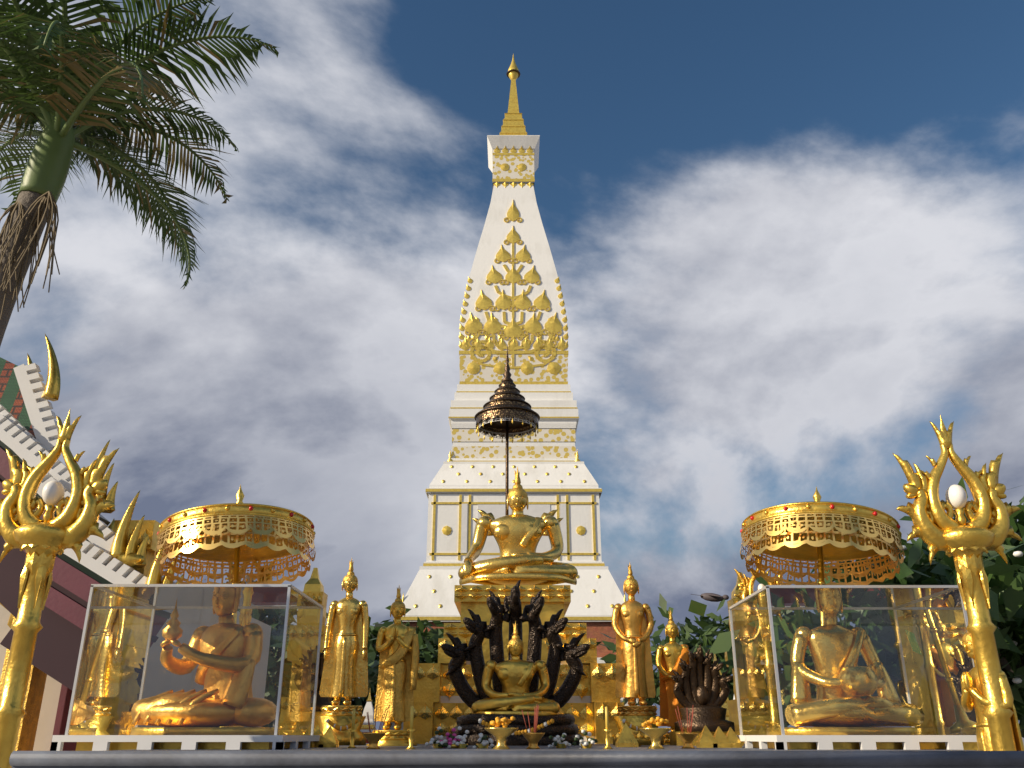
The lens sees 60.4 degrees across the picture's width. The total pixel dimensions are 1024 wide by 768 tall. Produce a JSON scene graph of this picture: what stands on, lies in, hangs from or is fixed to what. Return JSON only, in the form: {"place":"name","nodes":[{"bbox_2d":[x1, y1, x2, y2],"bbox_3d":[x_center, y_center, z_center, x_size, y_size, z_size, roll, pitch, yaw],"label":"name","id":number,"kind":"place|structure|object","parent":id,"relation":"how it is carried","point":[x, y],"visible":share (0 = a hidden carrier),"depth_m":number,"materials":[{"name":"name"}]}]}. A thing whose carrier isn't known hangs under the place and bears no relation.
{"place":"outdoors","nodes":[
{"label":"outdoors","id":0,"kind":"place"},
{"bbox_2d":[0,334,270,750],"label":"temple","id":1,"kind":"structure","parent":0,"point":[123,551],"depth_m":8.99,"materials":[{"name":"paint"}]},
{"bbox_2d":[0,0,1023,731],"label":"sky","id":2,"kind":"structure","parent":0,"point":[785,238],"materials":[{"name":"blue"}]},
{"bbox_2d":[713,654,728,719],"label":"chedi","id":3,"kind":"structure","parent":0,"point":[725,705],"depth_m":18.60,"materials":[{"name":"gold metal"}]},
{"label":"ground","id":4,"kind":"structure","parent":0,"visible":0},
{"bbox_2d":[0,410,118,767],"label":"lamp","id":5,"kind":"object","parent":4,"relation":"on","point":[48,537],"visible":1,"depth_m":5.40,"materials":[{"name":"gold metal"}]},
{"bbox_2d":[0,0,279,345],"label":"palm","id":6,"kind":"object","parent":4,"relation":"on","point":[82,77],"visible":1,"depth_m":8.70,"materials":[{"name":"plant"}]},
{"bbox_2d":[223,559,276,625],"bbox_3d":[-2.448,2.902,7.779,0.482,3.088,0.238,-10,-24,24],"label":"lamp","id":7,"kind":"object","parent":4,"relation":"on","point":[245,617],"visible":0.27,"depth_m":8.17,"materials":[{"name":"gold metal"}]},
{"bbox_2d":[279,568,327,734],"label":"pillar","id":8,"kind":"structure","parent":4,"relation":"on","point":[303,635],"depth_m":9.84,"materials":[{"name":"gold metal"}]},
{"bbox_2d":[264,631,378,726],"bbox_3d":[-7.402,9.959,27.421,7.836,4.619,9.114,-14,-26,31],"label":"tree","id":9,"kind":"object","parent":4,"relation":"on","point":[273,669],"visible":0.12,"depth_m":25.65,"materials":[{"name":"green plant"}]},
{"bbox_2d":[237,605,443,726],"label":"tree","id":10,"kind":"object","parent":4,"relation":"on","point":[427,640],"visible":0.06,"depth_m":41.79,"materials":[{"name":"green plant"}]},
{"bbox_2d":[360,691,375,731],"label":"chedi","id":11,"kind":"structure","parent":4,"relation":"on","point":[369,709],"depth_m":14.90,"materials":[{"name":"white paint"}]},
{"bbox_2d":[389,54,637,729],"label":"stupa","id":12,"kind":"object","parent":4,"relation":"on","point":[514,300],"visible":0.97,"depth_m":54.16,"materials":[{"name":"paint"}]},
{"bbox_2d":[9,732,1023,767],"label":"platform","id":13,"kind":"structure","parent":4,"relation":"on","point":[424,756],"depth_m":4.21,"materials":[{"name":"stone"}]},
{"bbox_2d":[50,584,322,750],"bbox_3d":[-2.176,2.600,6.069,1.535,2.380,1.300,0,-22,0],"label":"case","id":14,"kind":"object","parent":13,"relation":"on","point":[110,708],"visible":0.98,"depth_m":6.10,"materials":[{"name":"clear glass"}]},
{"bbox_2d":[154,485,315,726],"bbox_3d":[-2.377,1.839,7.439,1.339,2.080,1.332,0,-22,0],"label":"umbrella","id":15,"kind":"object","parent":13,"relation":"on","point":[238,531],"visible":0.99,"depth_m":7.43,"materials":[{"name":"gold metal"}]},
{"bbox_2d":[282,645,331,734],"bbox_3d":[-2.029,3.179,9.068,0.518,0.991,0.484,0,-22,0],"label":"naga statue","id":16,"kind":"object","parent":13,"relation":"on","point":[297,719],"visible":0.56,"depth_m":8.89,"materials":[{"name":"gold metal"}]},
{"bbox_2d":[317,559,368,744],"bbox_3d":[-1.629,2.593,8.658,0.472,1.775,0.462,9,-23,-21],"label":"standing buddha statue","id":17,"kind":"object","parent":13,"relation":"on","point":[345,672],"visible":1,"depth_m":8.59,"materials":[{"name":"gold metal"}]},
{"bbox_2d":[366,586,418,745],"bbox_3d":[-1.049,2.510,7.935,0.410,1.393,0.410,9,-23,-21],"label":"standing buddha statue","id":18,"kind":"object","parent":13,"relation":"on","point":[397,645],"visible":0.97,"depth_m":7.86,"materials":[{"name":"gold metal"}]},
{"bbox_2d":[403,466,623,743],"bbox_3d":[0.024,2.733,11.400,2.435,3.552,2.600,0,-22,0],"label":"statue","id":19,"kind":"object","parent":13,"relation":"on","point":[517,534],"visible":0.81,"depth_m":10.78,"materials":[{"name":"gold metal"}]},
{"bbox_2d":[474,345,539,515],"bbox_3d":[-0.069,1.063,12.445,0.949,3.619,0.949,0,-22,0],"label":"ceremonial umbrella","id":20,"kind":"object","parent":19,"relation":"on","point":[507,411],"visible":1,"depth_m":12.56,"materials":[{"name":"brown metal"}]},
{"bbox_2d":[441,580,589,745],"bbox_3d":[0.035,2.658,8.469,1.146,1.559,1.140,-20,-29,41],"label":"naga buddha statue","id":21,"kind":"object","parent":13,"relation":"on","point":[514,678],"visible":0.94,"depth_m":8.46,"materials":[{"name":"black metal"}]},
{"bbox_2d":[298,705,741,748],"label":"altar offerings","id":22,"kind":"object","parent":13,"relation":"on","point":[626,737],"visible":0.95,"depth_m":6.10,"materials":[{"name":"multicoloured metal"}]},
{"bbox_2d":[612,563,663,744],"bbox_3d":[1.199,2.612,8.648,0.449,1.733,0.449,-9,-23,21],"label":"standing buddha statue","id":23,"kind":"object","parent":13,"relation":"on","point":[632,625],"visible":0.99,"depth_m":8.58,"materials":[{"name":"gold metal"}]},
{"bbox_2d":[656,609,688,744],"bbox_3d":[1.651,2.953,8.943,0.395,1.319,0.395,9,-23,-21],"label":"standing buddha statue","id":24,"kind":"object","parent":13,"relation":"on","point":[669,655],"visible":0.62,"depth_m":8.92,"materials":[{"name":"gold metal"}]},
{"bbox_2d":[669,644,743,745],"bbox_3d":[1.755,2.856,8.120,0.585,0.888,0.546,0,-22,0],"label":"naga statue","id":25,"kind":"object","parent":13,"relation":"on","point":[700,681],"visible":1,"depth_m":8.12,"materials":[{"name":"brown metal"}]},
{"bbox_2d":[740,486,904,624],"bbox_3d":[2.665,1.849,7.435,1.350,2.062,1.343,0,-22,0],"label":"umbrella","id":26,"kind":"object","parent":13,"relation":"on","point":[816,530],"visible":0.9,"depth_m":7.46,"materials":[{"name":"gold metal"}]},
{"bbox_2d":[960,622,1023,750],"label":"standing buddha statue","id":27,"kind":"object","parent":13,"relation":"on","point":[972,696],"visible":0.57,"depth_m":5.21,"materials":[{"name":"gold metal"}]},
{"bbox_2d":[596,594,877,726],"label":"tree","id":28,"kind":"object","parent":4,"relation":"on","point":[707,633],"visible":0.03,"depth_m":41.50,"materials":[{"name":"green plant"}]},
{"bbox_2d":[725,572,780,743],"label":"pillar","id":29,"kind":"structure","parent":4,"relation":"on","point":[755,714],"depth_m":10.09,"materials":[{"name":"gold metal"}]},
{"bbox_2d":[734,553,783,726],"bbox_3d":[2.319,2.948,7.760,0.480,2.988,0.237,-10,-24,24],"label":"lamp","id":30,"kind":"object","parent":4,"relation":"on","point":[745,584],"visible":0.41,"depth_m":8.00,"materials":[{"name":"gold metal"}]},
{"bbox_2d":[729,585,977,749],"bbox_3d":[2.385,2.600,6.068,1.505,2.379,1.300,0,-22,0],"label":"case","id":31,"kind":"object","parent":4,"relation":"on","point":[931,624],"visible":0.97,"depth_m":6.15,"materials":[{"name":"clear glass"}]},
{"bbox_2d":[688,478,1023,727],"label":"tree","id":32,"kind":"object","parent":4,"relation":"on","point":[1006,590],"visible":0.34,"depth_m":8.75,"materials":[{"name":"green plant"}]},
{"bbox_2d":[691,593,728,601],"bbox_3d":[2.100,2.261,9.334,0.392,0.107,0.661,-6,-22,14],"label":"bird","id":33,"kind":"object","parent":32,"relation":"on","point":[712,597],"visible":1,"depth_m":9.29},
{"bbox_2d":[803,516,1023,737],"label":"tree","id":34,"kind":"object","parent":4,"relation":"on","point":[908,518],"visible":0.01,"depth_m":12.26,"materials":[{"name":"green plant"}]},
{"bbox_2d":[893,415,1022,750],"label":"lamp","id":35,"kind":"object","parent":4,"relation":"on","point":[985,528],"visible":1,"depth_m":5.50,"materials":[{"name":"gold metal"}]}
]}

